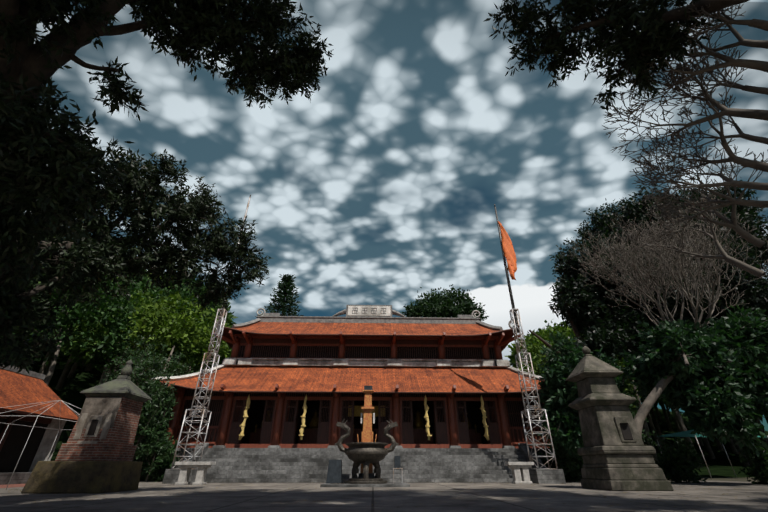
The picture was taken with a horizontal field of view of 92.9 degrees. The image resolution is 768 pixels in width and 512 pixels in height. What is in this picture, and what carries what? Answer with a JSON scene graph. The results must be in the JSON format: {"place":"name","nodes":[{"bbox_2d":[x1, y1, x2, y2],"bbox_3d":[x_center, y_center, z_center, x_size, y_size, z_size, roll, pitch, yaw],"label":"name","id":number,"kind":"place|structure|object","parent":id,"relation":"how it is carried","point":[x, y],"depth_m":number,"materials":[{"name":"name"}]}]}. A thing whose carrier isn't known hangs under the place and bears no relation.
{"place":"outdoors","nodes":[
{"label":"outdoors","id":0,"kind":"place"},
{"bbox_2d":[0,365,65,484],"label":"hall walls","id":1,"kind":"structure","parent":0,"point":[39,444],"depth_m":18.91,"materials":[{"name":"grey paint"}]},
{"bbox_2d":[0,369,77,420],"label":"tiled roof","id":2,"kind":"structure","parent":1,"relation":"on","point":[16,389],"depth_m":19.50,"materials":[{"name":"orange tile"}]},
{"bbox_2d":[0,0,332,374],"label":"tree","id":3,"kind":"object","parent":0,"point":[13,167],"depth_m":7.66,"materials":[{"name":"green plant"}]},
{"bbox_2d":[145,305,543,380],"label":"roof trim","id":4,"kind":"structure","parent":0,"point":[368,313],"depth_m":26.49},
{"bbox_2d":[0,481,767,511],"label":"courtyard pavement","id":5,"kind":"structure","parent":0,"point":[473,497],"depth_m":9.15,"materials":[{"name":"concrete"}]},
{"bbox_2d":[0,484,24,487],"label":"red tile pavement","id":6,"kind":"structure","parent":5,"relation":"on","point":[13,485],"depth_m":15.60,"materials":[{"name":"red tile"}]},
{"bbox_2d":[0,400,80,488],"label":"canopy frame","id":7,"kind":"object","parent":5,"relation":"on","point":[38,427],"depth_m":15.96,"materials":[{"name":"metal"}]},
{"bbox_2d":[21,461,142,493],"bbox_3d":[-9.764,7.286,12.073,2.343,0.860,2.094,1,-30,-1],"label":"stupa pedestal","id":8,"kind":"object","parent":5,"relation":"on","point":[72,477],"depth_m":11.27,"materials":[{"name":"grey stone"}]},
{"bbox_2d":[55,360,151,460],"bbox_3d":[-9.714,5.442,13.139,1.632,3.400,1.632,1,-30,-1],"label":"brick stupa","id":9,"kind":"object","parent":8,"relation":"on","point":[105,426],"depth_m":12.45,"materials":[{"name":"brick"}]},
{"bbox_2d":[174,462,215,484],"bbox_3d":[-8.701,9.908,16.655,1.600,0.900,0.700,1,-30,-1],"label":"stone table","id":10,"kind":"object","parent":5,"relation":"on","point":[185,471],"depth_m":16.52,"materials":[{"name":"grey stone"}]},
{"bbox_2d":[162,195,250,483],"bbox_3d":[-9.895,3.295,22.401,1.300,18.100,1.300,1,-30,-1],"label":"flag mast","id":11,"kind":"object","parent":5,"relation":"on","point":[171,475],"depth_m":19.61,"materials":[{"name":"metal"}]},
{"bbox_2d":[140,443,582,482],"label":"stone stairs","id":12,"kind":"structure","parent":5,"relation":"on","point":[310,465],"depth_m":19.95,"materials":[{"name":"stone"}]},
{"bbox_2d":[166,330,549,447],"bbox_3d":[-1.231,10.020,26.920,24.600,7.670,9.704,1,-30,-1],"label":"temple woodwork","id":13,"kind":"object","parent":12,"relation":"on","point":[448,427],"depth_m":23.82,"materials":[{"name":"brown wood"}]},
{"bbox_2d":[155,366,543,397],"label":"lower roof","id":14,"kind":"structure","parent":13,"relation":"on","point":[308,379],"depth_m":24.30,"materials":[{"name":"orange tile"}]},
{"bbox_2d":[238,394,488,440],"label":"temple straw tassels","id":15,"kind":"object","parent":13,"relation":"attached to","point":[303,425],"depth_m":22.24,"materials":[{"name":"yellow fabric"}]},
{"bbox_2d":[215,322,513,351],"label":"upper roof","id":16,"kind":"structure","parent":13,"relation":"on","point":[354,329],"depth_m":28.25,"materials":[{"name":"tile"}]},
{"bbox_2d":[249,406,481,443],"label":"temple interior altars","id":17,"kind":"object","parent":13,"relation":"attached to","point":[420,434],"depth_m":25.61,"materials":[{"name":"red paint"}]},
{"bbox_2d":[212,445,555,447],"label":"temple column bases","id":18,"kind":"object","parent":12,"relation":"on","point":[271,446],"depth_m":22.00,"materials":[{"name":"stone"}]},
{"bbox_2d":[320,386,409,486],"bbox_3d":[-0.775,8.010,16.753,3.540,4.286,3.056,1,-30,-1],"label":"incense urn","id":19,"kind":"object","parent":5,"relation":"on","point":[367,453],"depth_m":15.72,"materials":[{"name":"brown metal"}]},
{"bbox_2d":[2,482,762,511],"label":"fallen leaves","id":20,"kind":"object","parent":5,"relation":"on","point":[440,491],"depth_m":9.03,"materials":[{"name":"brown plant"}]},
{"bbox_2d":[97,334,767,483],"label":"shrub","id":21,"kind":"object","parent":5,"relation":"on","point":[168,450],"depth_m":19.89,"materials":[{"name":"green plant"}]},
{"bbox_2d":[504,462,533,483],"bbox_3d":[6.623,10.508,17.694,1.250,0.900,0.600,1,-30,-1],"label":"stone table","id":22,"kind":"object","parent":5,"relation":"on","point":[520,472],"depth_m":17.59,"materials":[{"name":"grey stone"}]},
{"bbox_2d":[494,204,565,483],"bbox_3d":[7.962,3.667,22.146,1.300,17.200,1.300,1,-30,-1],"label":"flag mast","id":23,"kind":"object","parent":5,"relation":"on","point":[546,476],"depth_m":19.56,"materials":[{"name":"metal"}]},
{"bbox_2d":[498,221,516,279],"bbox_3d":[8.279,-0.441,24.247,0.755,4.782,0.303,-7,-31,12],"label":"orange flag","id":24,"kind":"object","parent":23,"relation":"attached to","point":[509,252],"depth_m":24.17,"materials":[{"name":"orange fabric"}]},
{"bbox_2d":[566,346,673,490],"bbox_3d":[8.559,6.062,14.255,2.084,5.160,2.084,1,-30,-1],"label":"stone stupa","id":25,"kind":"object","parent":5,"relation":"on","point":[615,452],"depth_m":13.37,"materials":[{"name":"grey stone"}]},
{"bbox_2d":[6,328,767,477],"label":"hill terrain","id":26,"kind":"structure","parent":0,"point":[81,379],"depth_m":45.75,"materials":[{"name":"green plant"}]},
{"bbox_2d":[7,312,767,467],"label":"forest trunks","id":27,"kind":"object","parent":26,"relation":"on","point":[49,368],"depth_m":44.12,"materials":[{"name":"brown plant"}]},
{"bbox_2d":[0,237,685,408],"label":"trees","id":28,"kind":"object","parent":27,"relation":"attached to","point":[113,325],"depth_m":35.94,"materials":[{"name":"green plant"}]},
{"bbox_2d":[54,254,767,419],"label":"trees","id":29,"kind":"object","parent":27,"relation":"on","point":[229,316],"depth_m":63.85,"materials":[{"name":"green plant"}]},
{"bbox_2d":[529,180,767,387],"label":"tree","id":30,"kind":"object","parent":26,"relation":"on","point":[601,315],"depth_m":27.84,"materials":[{"name":"green plant"}]},
{"bbox_2d":[25,0,767,430],"label":"sky","id":31,"kind":"structure","parent":0,"point":[380,187],"materials":[{"name":"blue"}]},
{"bbox_2d":[494,0,749,97],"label":"canopy tree","id":32,"kind":"object","parent":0,"point":[673,15],"depth_m":6.42,"materials":[{"name":"green plant"}]},
{"bbox_2d":[483,0,721,110],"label":"canopy leaves","id":33,"kind":"object","parent":32,"relation":"attached to","point":[584,8],"depth_m":6.90,"materials":[{"name":"green plant"}]},
{"bbox_2d":[669,477,767,481],"bbox_3d":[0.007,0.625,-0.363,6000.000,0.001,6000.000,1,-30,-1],"label":"terrain ground","id":34,"kind":"structure","parent":0,"point":[729,479],"depth_m":23.64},
{"bbox_2d":[270,285,455,315],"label":"tree trunks","id":35,"kind":"object","parent":34,"relation":"on","point":[285,301],"depth_m":43.51,"materials":[{"name":"brown plant"}]},
{"bbox_2d":[255,274,303,317],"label":"conifer needles","id":36,"kind":"object","parent":35,"relation":"on","point":[289,288],"depth_m":43.67,"materials":[{"name":"green plant"}]},
{"bbox_2d":[400,284,488,322],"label":"broadleaf leaves","id":37,"kind":"object","parent":35,"relation":"on","point":[438,305],"depth_m":48.22,"materials":[{"name":"green plant"}]},
{"bbox_2d":[534,304,767,458],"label":"shrub","id":38,"kind":"object","parent":34,"relation":"on","point":[729,397],"depth_m":17.59,"materials":[{"name":"green plant"}]},
{"bbox_2d":[562,1,767,437],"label":"bare frangipani","id":39,"kind":"object","parent":34,"relation":"on","point":[680,71],"depth_m":8.47,"materials":[{"name":"brown plant"}]},
{"bbox_2d":[657,429,767,478],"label":"canopy tent","id":40,"kind":"object","parent":34,"relation":"on","point":[683,434],"depth_m":27.57,"materials":[{"name":"metal"}]}
]}

